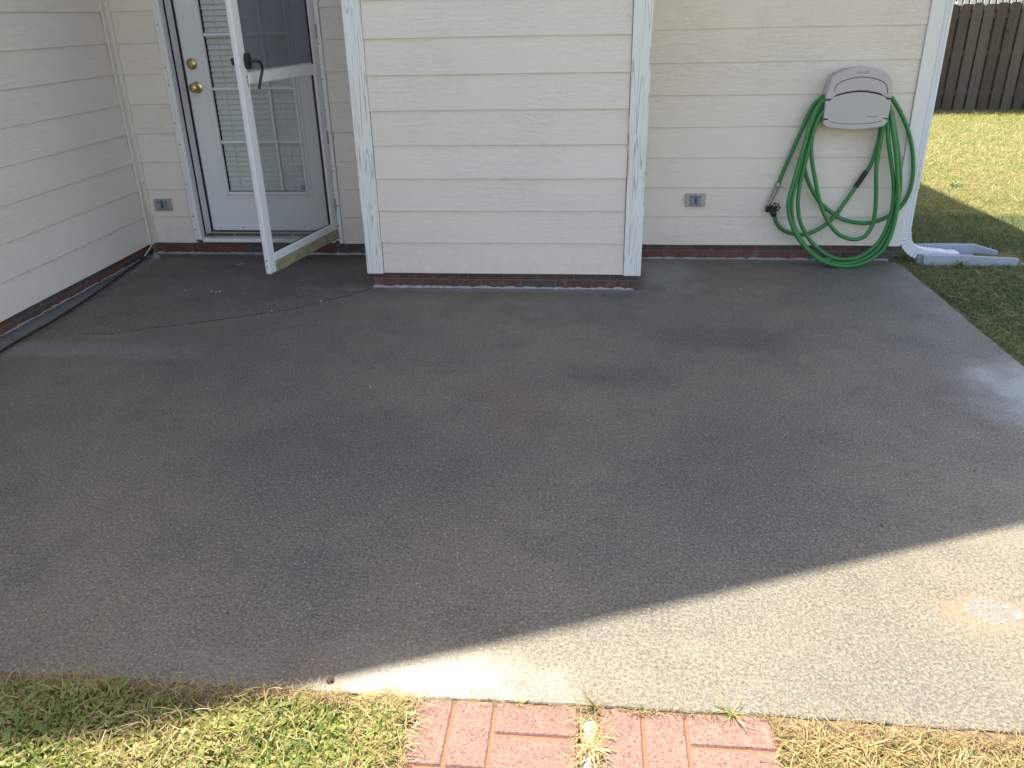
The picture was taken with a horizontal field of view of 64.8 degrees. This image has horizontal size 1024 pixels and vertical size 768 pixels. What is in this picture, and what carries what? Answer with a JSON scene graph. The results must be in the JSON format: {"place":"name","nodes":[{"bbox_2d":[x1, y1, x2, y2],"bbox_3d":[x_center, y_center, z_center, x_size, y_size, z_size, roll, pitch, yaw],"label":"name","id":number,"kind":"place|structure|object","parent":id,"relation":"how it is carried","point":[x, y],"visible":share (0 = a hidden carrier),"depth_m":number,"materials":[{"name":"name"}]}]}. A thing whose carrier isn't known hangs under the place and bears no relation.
{"place":"outdoors","nodes":[
{"label":"outdoors","id":0,"kind":"place"},
{"bbox_2d":[66,288,370,335],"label":"joint dirt","id":1,"kind":"structure","parent":0,"point":[240,316],"depth_m":4.30,"materials":[{"name":"soil"}]},
{"bbox_2d":[0,258,1023,734],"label":"patio","id":2,"kind":"structure","parent":0,"point":[270,486],"depth_m":2.64,"materials":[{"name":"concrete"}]},
{"bbox_2d":[567,690,607,722],"bbox_3d":[0.176,0.723,1.838,0.105,0.034,0.109,9,27,21],"label":"grass tuft","id":3,"kind":"object","parent":2,"relation":"on","point":[593,704],"visible":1,"depth_m":1.84,"materials":[{"name":"plant"}]},
{"bbox_2d":[225,308,975,682],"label":"dark crumbs","id":4,"kind":"object","parent":2,"relation":"on","point":[333,678],"visible":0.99,"depth_m":1.93,"materials":[{"name":"plant"}]},
{"bbox_2d":[0,111,1023,767],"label":"ground","id":5,"kind":"structure","parent":0,"point":[970,281],"depth_m":4.80,"materials":[{"name":"plant"}]},
{"bbox_2d":[0,252,373,341],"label":"landing slab","id":6,"kind":"structure","parent":5,"relation":"on","point":[146,293],"depth_m":4.71,"materials":[{"name":"concrete"}]},
{"bbox_2d":[0,250,152,352],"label":"black hose","id":7,"kind":"object","parent":6,"relation":"on","point":[69,310],"visible":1,"depth_m":4.44,"materials":[{"name":"rubber"}]},
{"bbox_2d":[0,667,416,767],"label":"weeds","id":8,"kind":"object","parent":5,"relation":"on","point":[42,724],"visible":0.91,"depth_m":1.80,"materials":[{"name":"green plant"}]},
{"bbox_2d":[0,0,945,336],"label":"house","id":9,"kind":"structure","parent":5,"relation":"on","point":[442,144],"depth_m":4.59,"materials":[{"name":"beige wood"}]},
{"bbox_2d":[140,181,154,255],"bbox_3d":[-2.434,-1.088,5.327,0.036,0.474,0.155,7,26,18],"label":"wall cable","id":10,"kind":"object","parent":9,"relation":"attached to","point":[149,220],"depth_m":5.37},
{"bbox_2d":[153,199,172,210],"bbox_3d":[-2.317,-1.188,5.351,0.120,0.077,0.038,1,25,5],"label":"outlet cover","id":11,"kind":"object","parent":9,"relation":"attached to","point":[163,205],"visible":1,"depth_m":5.34,"materials":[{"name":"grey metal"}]},
{"bbox_2d":[173,0,327,230],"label":"door","id":12,"kind":"structure","parent":9,"relation":"in","point":[273,31],"depth_m":5.20,"materials":[{"name":"white paint"}]},
{"bbox_2d":[225,0,338,274],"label":"storm door","id":13,"kind":"structure","parent":9,"relation":"in","point":[283,257],"depth_m":4.56,"materials":[{"name":"white metal"}]},
{"bbox_2d":[685,193,705,206],"bbox_3d":[1.127,-1.129,4.954,0.120,0.077,0.038,1,25,5],"label":"outlet cover","id":14,"kind":"object","parent":9,"relation":"attached to","point":[694,199],"visible":1,"depth_m":4.95,"materials":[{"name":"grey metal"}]},
{"bbox_2d":[765,203,780,216],"bbox_3d":[1.579,-1.063,4.895,0.059,0.090,0.108,-7,25,-12],"label":"faucet","id":15,"kind":"object","parent":9,"relation":"attached to","point":[772,209],"visible":1,"depth_m":4.89,"materials":[{"name":"black metal"}]},
{"bbox_2d":[820,67,891,129],"bbox_3d":[1.954,-1.623,4.579,0.358,0.336,0.117,1,25,5],"label":"hose hanger","id":16,"kind":"object","parent":9,"relation":"attached to","point":[857,98],"visible":1,"depth_m":4.53,"materials":[{"name":"grey plastic"}]},
{"bbox_2d":[767,94,915,267],"bbox_3d":[1.958,-1.186,4.749,0.832,0.999,0.159,1,25,5],"label":"garden hose","id":17,"kind":"object","parent":16,"relation":"hanging from","point":[801,173],"visible":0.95,"depth_m":4.77,"materials":[{"name":"green rubber"}]},
{"bbox_2d":[899,0,958,258],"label":"downspout","id":18,"kind":"object","parent":9,"relation":"attached to","point":[909,247],"visible":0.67,"depth_m":4.74,"materials":[{"name":"white metal"}]},
{"bbox_2d":[399,698,578,767],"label":"red paver","id":19,"kind":"object","parent":5,"relation":"on","point":[472,734],"visible":0.93,"depth_m":1.78,"materials":[{"name":"red brick"}]},
{"bbox_2d":[516,699,528,707],"bbox_3d":[0.022,0.733,1.859,0.024,0.010,0.038,12,28,27],"label":"grass tuft","id":20,"kind":"object","parent":19,"relation":"on","point":[521,702],"visible":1,"depth_m":1.86,"materials":[{"name":"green plant"}]},
{"bbox_2d":[0,655,1023,767],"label":"dry grass","id":21,"kind":"structure","parent":5,"relation":"on","point":[833,760],"depth_m":1.76,"materials":[{"name":"plant"}]},
{"bbox_2d":[0,673,1023,758],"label":"soil edge","id":22,"kind":"object","parent":5,"relation":"on","point":[592,712],"visible":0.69,"depth_m":1.81,"materials":[{"name":"brown soil"}]},
{"bbox_2d":[581,721,597,767],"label":"grey pipe","id":23,"kind":"object","parent":5,"relation":"on","point":[583,765],"visible":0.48,"depth_m":1.77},
{"bbox_2d":[571,726,618,767],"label":"dry grass clump","id":24,"kind":"object","parent":5,"relation":"on","point":[591,743],"visible":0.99,"depth_m":1.73,"materials":[{"name":"plant"}]},
{"bbox_2d":[600,709,781,767],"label":"red paver","id":25,"kind":"object","parent":5,"relation":"on","point":[658,740],"visible":0.98,"depth_m":1.75,"materials":[{"name":"red brick"}]},
{"bbox_2d":[711,692,747,731],"bbox_3d":[0.489,0.746,1.816,0.098,0.036,0.120,1,25,5],"label":"grass tuft","id":26,"kind":"object","parent":25,"relation":"on","point":[734,713],"visible":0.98,"depth_m":1.81,"materials":[{"name":"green plant"}]},
{"bbox_2d":[946,178,969,187],"bbox_3d":[4.028,-1.806,7.320,0.320,0.097,0.213,-2,25,-2],"label":"weed","id":27,"kind":"object","parent":5,"relation":"on","point":[957,182],"visible":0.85,"depth_m":7.31,"materials":[{"name":"green plant"}]},
{"bbox_2d":[905,243,1023,265],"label":"splash block","id":28,"kind":"object","parent":5,"relation":"on","point":[961,249],"depth_m":4.96,"materials":[{"name":"grey plastic"}]},
{"bbox_2d":[934,2,1023,110],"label":"wooden fence","id":29,"kind":"object","parent":5,"relation":"on","point":[983,65],"visible":0.23,"depth_m":14.20,"materials":[{"name":"brown wood"}]},
{"bbox_2d":[954,0,1022,4],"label":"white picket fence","id":30,"kind":"object","parent":5,"relation":"on","point":[959,2],"visible":0.02,"depth_m":16.42,"materials":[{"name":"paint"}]},
{"bbox_2d":[955,0,1023,3],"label":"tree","id":31,"kind":"object","parent":5,"relation":"on","point":[989,1],"visible":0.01,"depth_m":19.20,"materials":[{"name":"green plant"}]},
{"bbox_2d":[893,107,1023,362],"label":"lawn grass","id":32,"kind":"structure","parent":0,"point":[984,160],"depth_m":6.64,"materials":[{"name":"green plant"}]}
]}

